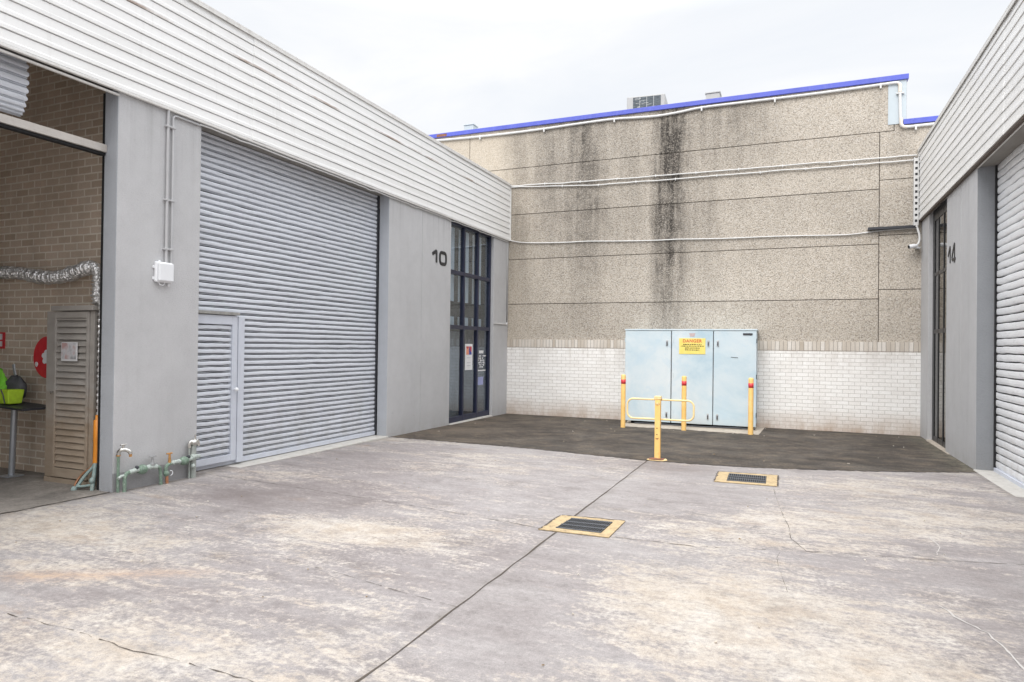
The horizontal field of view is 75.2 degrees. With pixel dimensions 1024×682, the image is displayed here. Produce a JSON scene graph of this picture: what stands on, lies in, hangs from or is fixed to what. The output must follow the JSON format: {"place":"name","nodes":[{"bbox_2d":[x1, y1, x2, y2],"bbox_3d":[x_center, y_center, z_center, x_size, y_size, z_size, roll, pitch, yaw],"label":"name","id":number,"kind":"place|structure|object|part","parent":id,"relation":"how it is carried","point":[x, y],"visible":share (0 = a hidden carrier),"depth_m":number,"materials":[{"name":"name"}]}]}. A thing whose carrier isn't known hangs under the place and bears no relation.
{"place":"outdoors","nodes":[
{"label":"outdoors","id":0,"kind":"place"},
{"bbox_2d":[0,467,107,513],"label":"bay floor","id":1,"kind":"structure","parent":0,"point":[30,489],"depth_m":7.48,"materials":[{"name":"grey concrete"}]},
{"bbox_2d":[0,402,45,477],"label":"side table","id":2,"kind":"object","parent":1,"relation":"on","point":[22,406],"visible":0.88,"depth_m":8.33,"materials":[{"name":"grey metal"}]},
{"bbox_2d":[0,368,7,388],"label":"safety vest","id":3,"kind":"object","parent":2,"relation":"on","point":[3,380],"visible":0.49,"depth_m":8.46,"materials":[{"name":"green fabric"}]},
{"bbox_2d":[0,389,23,403],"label":"tub","id":4,"kind":"object","parent":2,"relation":"on","point":[11,396],"visible":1,"depth_m":8.24,"materials":[{"name":"plastic"}]},
{"bbox_2d":[6,375,26,397],"bbox_3d":[-6.337,0.588,8.494,0.360,0.319,0.186,1,0,23],"label":"bag","id":5,"kind":"object","parent":2,"relation":"on","point":[15,382],"visible":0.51,"depth_m":8.42,"materials":[{"name":"grey fabric"}]},
{"bbox_2d":[12,364,22,401],"bbox_3d":[-6.317,0.532,8.499,0.329,0.474,0.032,0,-1,35],"label":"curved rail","id":6,"kind":"object","parent":2,"relation":"on","point":[14,370],"visible":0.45,"depth_m":8.55,"materials":[{"name":"grey metal"}]},
{"bbox_2d":[44,305,98,486],"bbox_3d":[-5.242,0.655,8.059,0.870,2.150,0.382,1,0,23],"label":"meter cabinet","id":7,"kind":"object","parent":1,"relation":"on","point":[71,397],"visible":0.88,"depth_m":7.93,"materials":[{"name":"grey paint"}]},
{"bbox_2d":[61,342,77,360],"bbox_3d":[-5.272,0.126,7.918,0.285,0.225,0.009,1,0,23],"label":"notice","id":8,"kind":"object","parent":7,"relation":"attached to","point":[69,351],"visible":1,"depth_m":7.91,"materials":[{"name":"white paper"}]},
{"bbox_3d":[-5.268,0.641,7.921,0.630,1.985,0.107,1,0,23],"label":"door","id":9,"kind":"part","parent":7,"relation":"part of","materials":[{"name":"grey paint"}]},
{"bbox_2d":[71,462,96,490],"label":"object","id":10,"kind":"object","parent":1,"relation":"on","point":[86,472],"visible":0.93,"depth_m":7.63,"materials":[{"name":"green metal"}]},
{"bbox_2d":[0,412,1023,681],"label":"concrete yard","id":11,"kind":"structure","parent":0,"point":[676,578],"depth_m":4.95,"materials":[{"name":"grey concrete"}]},
{"bbox_2d":[116,444,132,492],"bbox_3d":[-4.404,1.450,7.549,0.168,0.563,0.065,1,0,-21],"label":"garden tap","id":12,"kind":"object","parent":11,"relation":"on","point":[123,449],"visible":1,"depth_m":7.52,"materials":[{"name":"green metal"}]},
{"bbox_2d":[117,455,162,491],"bbox_3d":[-4.325,1.552,7.754,0.103,0.383,0.577,1,0,23],"label":"water pipe","id":13,"kind":"object","parent":11,"relation":"on","point":[142,469],"visible":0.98,"depth_m":7.74,"materials":[{"name":"metal"}]},
{"bbox_2d":[163,452,196,483],"bbox_3d":[-4.117,1.559,8.251,0.107,0.394,0.471,1,0,23],"label":"water pipe","id":14,"kind":"object","parent":11,"relation":"on","point":[184,460],"visible":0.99,"depth_m":8.13,"materials":[{"name":"green metal"}]},
{"bbox_2d":[187,434,200,477],"bbox_3d":[-4.047,1.483,8.464,0.100,0.580,0.165,1,0,13],"label":"standpipe","id":15,"kind":"object","parent":11,"relation":"on","point":[193,444],"visible":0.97,"depth_m":8.43,"materials":[{"name":"grey metal"}]},
{"bbox_2d":[0,0,511,492],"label":"warehouse","id":16,"kind":"structure","parent":11,"relation":"on","point":[296,304],"depth_m":9.28,"materials":[{"name":"grey paint"}]},
{"bbox_2d":[0,332,4,348],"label":"fire sign","id":17,"kind":"object","parent":16,"relation":"attached to","point":[2,340],"visible":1,"depth_m":8.94,"materials":[{"name":"red plastic"}]},
{"bbox_2d":[33,336,46,377],"bbox_3d":[-5.852,0.206,8.430,0.530,0.530,0.122,1,0,23],"label":"hose reel","id":18,"kind":"object","parent":16,"relation":"attached to","point":[40,356],"visible":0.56,"depth_m":8.43,"materials":[{"name":"red metal"}]},
{"bbox_2d":[0,260,99,305],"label":"foil duct","id":19,"kind":"object","parent":16,"relation":"attached to","point":[81,269],"visible":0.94,"depth_m":8.23,"materials":[{"name":"silver metal"}]},
{"bbox_2d":[93,415,97,462],"bbox_3d":[-4.804,1.138,7.700,0.087,0.561,0.080,1,0,23],"label":"orange sleeve","id":20,"kind":"object","parent":16,"relation":"attached to","point":[95,430],"visible":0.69,"depth_m":7.67,"materials":[{"name":"orange plastic"}]},
{"bbox_2d":[96,297,99,414],"bbox_3d":[-4.815,0.182,7.758,0.051,1.391,0.155,1,-1,-36],"label":"chain","id":21,"kind":"object","parent":16,"relation":"attached to","point":[98,302],"visible":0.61,"depth_m":7.70,"materials":[{"name":"metal"}]},
{"bbox_2d":[152,260,173,286],"bbox_3d":[-4.221,-0.824,8.063,0.083,0.314,0.255,1,0,23],"label":"junction box","id":22,"kind":"object","parent":16,"relation":"attached to","point":[164,272],"visible":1,"depth_m":8.02,"materials":[{"name":"white plastic"}]},
{"bbox_2d":[162,110,171,262],"bbox_3d":[-4.210,-1.887,8.118,0.046,1.891,0.070,1,0,23],"label":"conduit","id":23,"kind":"object","parent":16,"relation":"attached to","point":[167,200],"visible":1,"depth_m":8.11,"materials":[{"name":"grey plastic"}]},
{"bbox_2d":[168,115,200,262],"bbox_3d":[-4.113,-1.865,8.351,0.044,1.851,0.435,1,0,23],"label":"conduit","id":24,"kind":"object","parent":16,"relation":"attached to","point":[173,128],"visible":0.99,"depth_m":8.18,"materials":[{"name":"grey plastic"}]},
{"bbox_2d":[196,131,379,470],"bbox_3d":[-3.411,-0.521,10.696,0.220,4.578,4.405,1,0,23],"label":"roller door","id":25,"kind":"structure","parent":16,"relation":"in","point":[289,253],"depth_m":10.35,"materials":[{"name":"grey metal"}]},
{"bbox_2d":[200,124,507,241],"bbox_3d":[-2.062,-2.720,13.211,0.022,0.048,10.095,1,0,23],"label":"cable","id":26,"kind":"object","parent":16,"relation":"attached to","point":[338,177],"visible":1,"depth_m":10.96,"materials":[{"name":"plastic"}]},
{"bbox_2d":[432,250,446,265],"bbox_3d":[-1.572,-1.812,14.442,0.017,0.317,0.658,1,0,23],"label":"unit number","id":27,"kind":"object","parent":16,"relation":"attached to","point":[440,253],"visible":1,"depth_m":14.46,"materials":[{"name":"black metal"}]},
{"bbox_2d":[465,344,472,369],"bbox_3d":[-1.044,0.385,16.055,0.007,0.630,0.400,1,0,23],"label":"poster","id":28,"kind":"object","parent":16,"relation":"attached to","point":[468,355],"visible":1,"depth_m":16.04,"materials":[{"name":"white paper"}]},
{"bbox_2d":[449,220,491,422],"bbox_3d":[-1.142,-0.444,16.085,0.298,4.655,2.330,1,0,23],"label":"window","id":29,"kind":"structure","parent":16,"relation":"in","point":[457,339],"depth_m":16.06,"materials":[{"name":"black glass"}]},
{"bbox_2d":[478,377,482,384],"bbox_3d":[-0.790,0.998,16.678,0.003,0.200,0.300,1,0,23],"label":"notice","id":30,"kind":"object","parent":16,"relation":"attached to","point":[480,380],"visible":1,"depth_m":16.68,"materials":[{"name":"purple paper"}]},
{"bbox_2d":[478,350,485,370],"bbox_3d":[-0.769,0.496,16.718,0.003,0.515,0.517,1,0,23],"label":"door sticker","id":31,"kind":"object","parent":16,"relation":"attached to","point":[480,351],"depth_m":16.69,"materials":[{"name":"white plastic"}]},
{"bbox_2d":[494,242,507,324],"bbox_3d":[-0.285,-1.557,17.482,0.026,2.241,0.853,1,0,23],"label":"conduit","id":32,"kind":"object","parent":16,"relation":"attached to","point":[507,286],"visible":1,"depth_m":17.85,"materials":[{"name":"white plastic"}]},
{"bbox_2d":[538,515,624,537],"bbox_3d":[0.682,1.765,6.394,0.670,0.022,0.660,1,0,23],"label":"drain grate","id":33,"kind":"object","parent":11,"relation":"on","point":[599,527],"visible":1,"depth_m":6.33,"materials":[{"name":"yellow paint"}]},
{"bbox_2d":[714,471,776,485],"bbox_3d":[3.161,1.847,8.969,0.785,0.024,0.870,1,0,23],"label":"drain grate","id":34,"kind":"object","parent":11,"relation":"on","point":[750,478],"visible":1,"depth_m":8.90,"materials":[{"name":"yellow paint"}]},
{"bbox_2d":[918,0,1023,496],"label":"warehouse","id":35,"kind":"structure","parent":11,"relation":"on","point":[971,173],"depth_m":9.92,"materials":[{"name":"paint"}]},
{"bbox_2d":[932,198,946,447],"bbox_3d":[8.181,-0.331,12.638,0.042,4.631,1.690,1,0,23],"label":"window","id":36,"kind":"structure","parent":35,"relation":"in","point":[940,213],"depth_m":12.84,"materials":[{"name":"black glass"}]},
{"bbox_2d":[948,243,955,262],"bbox_3d":[7.610,-1.506,11.515,0.012,0.351,0.590,1,0,23],"label":"unit number","id":37,"kind":"object","parent":35,"relation":"attached to","point":[953,259],"visible":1,"depth_m":11.42,"materials":[{"name":"black metal"}]},
{"bbox_2d":[993,142,1023,488],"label":"roller door","id":38,"kind":"structure","parent":35,"relation":"in","point":[1008,447],"depth_m":9.24,"materials":[{"name":"grey paint"}]},
{"bbox_2d":[201,0,1010,134],"label":"sky","id":39,"kind":"structure","parent":0,"point":[438,66],"materials":[{"name":"white"}]},
{"bbox_2d":[391,413,974,471],"bbox_3d":[3.176,1.925,13.232,9.963,0.061,6.184,1,0,23],"label":"asphalt apron","id":40,"kind":"object","parent":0,"point":[780,448],"visible":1,"depth_m":12.38,"materials":[{"name":"grey asphalt"}]},
{"bbox_2d":[621,374,625,427],"bbox_3d":[2.506,1.376,14.984,0.109,1.245,0.109,1,0,23],"label":"bollard","id":41,"kind":"object","parent":40,"relation":"on","point":[623,394],"visible":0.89,"depth_m":14.94,"materials":[{"name":"yellow paint"}]},
{"bbox_2d":[626,396,694,460],"bbox_3d":[2.305,1.365,10.428,1.069,1.001,0.215,1,0,23],"label":"barrier post","id":42,"kind":"object","parent":40,"relation":"on","point":[657,442],"visible":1,"depth_m":10.40,"materials":[{"name":"yellow paint"}]},
{"bbox_2d":[429,73,938,435],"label":"factory","id":43,"kind":"structure","parent":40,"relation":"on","point":[835,321],"depth_m":15.73,"materials":[{"name":"exposed aggregate concrete"},{"name":"white painted brick"}]},
{"bbox_2d":[463,123,477,129],"bbox_3d":[-1.260,-6.004,20.297,0.350,1.130,0.340,1,0,23],"label":"roof vent","id":44,"kind":"object","parent":43,"relation":"on","point":[469,126],"visible":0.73,"depth_m":20.17,"materials":[{"name":"white metal"}]},
{"bbox_2d":[627,94,667,108],"bbox_3d":[3.795,-6.111,18.652,1.040,1.300,0.780,1,0,19],"label":"rooftop air conditioner","id":45,"kind":"object","parent":43,"relation":"on","point":[645,101],"visible":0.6,"depth_m":18.29,"materials":[{"name":"metal"}]},
{"bbox_2d":[436,81,934,140],"bbox_3d":[3.859,-5.124,16.300,13.602,1.104,0.068,1,0,23],"label":"conduit","id":46,"kind":"object","parent":43,"relation":"attached to","point":[899,93],"visible":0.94,"depth_m":15.71,"materials":[{"name":"plastic"}]},
{"bbox_2d":[511,159,913,187],"bbox_3d":[4.330,-4.007,16.099,9.453,0.220,0.048,1,0,23],"label":"conduit","id":47,"kind":"object","parent":43,"relation":"attached to","point":[716,175],"visible":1,"depth_m":15.80,"materials":[{"name":"white plastic"}]},
{"bbox_2d":[510,228,914,242],"bbox_3d":[4.295,-2.531,16.088,9.474,0.315,0.027,1,0,23],"label":"cable","id":48,"kind":"object","parent":43,"relation":"attached to","point":[716,238],"visible":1,"depth_m":15.83,"materials":[{"name":"white plastic"}]},
{"bbox_2d":[705,91,721,98],"bbox_3d":[5.314,-5.949,17.561,0.390,1.135,0.390,1,0,23],"label":"roof vent","id":49,"kind":"object","parent":43,"relation":"on","point":[714,94],"visible":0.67,"depth_m":17.40,"materials":[{"name":"white metal"}]},
{"bbox_2d":[511,155,916,186],"bbox_3d":[4.331,-4.077,16.099,9.454,0.152,0.048,1,0,23],"label":"conduit","id":50,"kind":"object","parent":43,"relation":"attached to","point":[738,169],"visible":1,"depth_m":15.80,"materials":[{"name":"white plastic"}]},
{"bbox_2d":[868,225,915,230],"bbox_3d":[8.237,-2.456,14.402,0.935,0.060,0.107,1,0,23],"label":"steel angle","id":51,"kind":"object","parent":43,"relation":"attached to","point":[891,227],"visible":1,"depth_m":14.38,"materials":[{"name":"grey metal"}]},
{"bbox_2d":[908,225,920,249],"bbox_3d":[8.590,-2.215,14.147,0.330,0.522,0.184,1,-1,-27],"label":"security camera","id":52,"kind":"object","parent":43,"relation":"attached to","point":[915,246],"visible":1,"depth_m":14.12,"materials":[{"name":"white plastic"}]},
{"bbox_2d":[913,157,918,225],"bbox_3d":[8.652,-3.198,14.243,0.090,1.460,0.098,1,0,23],"label":"cable tray","id":53,"kind":"object","parent":43,"relation":"attached to","point":[916,191],"visible":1,"depth_m":14.21,"materials":[{"name":"white metal"}]},
{"bbox_2d":[681,376,686,430],"bbox_3d":[3.774,1.390,14.592,0.109,1.245,0.109,1,0,23],"label":"bollard","id":54,"kind":"object","parent":40,"relation":"on","point":[683,404],"visible":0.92,"depth_m":14.55,"materials":[{"name":"yellow paint"}]},
{"bbox_2d":[625,420,764,434],"bbox_3d":[4.063,1.969,15.254,3.200,0.015,1.602,1,0,23],"label":"concrete pad","id":55,"kind":"object","parent":40,"relation":"on","point":[756,431],"visible":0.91,"depth_m":14.94,"materials":[{"name":"white concrete"}]},
{"bbox_2d":[624,329,758,427],"bbox_3d":[4.197,0.884,15.647,2.969,2.312,0.808,1,0,23],"label":"electrical cabinet","id":56,"kind":"object","parent":55,"relation":"on","point":[721,371],"visible":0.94,"depth_m":15.26,"materials":[{"name":"blue paint"}]},
{"bbox_3d":[3.189,0.825,15.675,1.087,2.137,0.078,1,0,23],"label":"door","id":57,"kind":"part","parent":56,"relation":"part of","materials":[{"name":"blue paint"}]},
{"bbox_2d":[679,338,704,353],"bbox_3d":[4.139,0.119,15.280,0.590,0.365,0.009,1,0,23],"label":"warning sign","id":58,"kind":"object","parent":56,"relation":"attached to","point":[691,345],"visible":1,"depth_m":15.28,"materials":[{"name":"yellow"}]},
{"bbox_3d":[4.132,0.833,15.279,0.920,2.137,0.078,1,0,23],"label":"door","id":59,"kind":"part","parent":56,"relation":"part of","materials":[{"name":"blue paint"}]},
{"bbox_3d":[4.998,0.841,14.915,0.925,2.137,0.078,1,0,23],"label":"door","id":60,"kind":"part","parent":56,"relation":"part of","materials":[{"name":"blue paint"}]},
{"bbox_2d":[634,422,754,429],"bbox_3d":[4.120,1.935,15.155,2.683,0.038,0.089,1,0,23],"label":"plinth","id":61,"kind":"object","parent":55,"relation":"on","point":[693,426],"visible":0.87,"depth_m":15.11,"materials":[{"name":"concrete"}]},
{"bbox_2d":[748,378,753,434],"bbox_3d":[5.031,1.400,14.009,0.109,1.245,0.109,1,0,23],"label":"bollard","id":62,"kind":"object","parent":40,"relation":"on","point":[750,402],"visible":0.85,"depth_m":13.97,"materials":[{"name":"yellow paint"}]}
]}

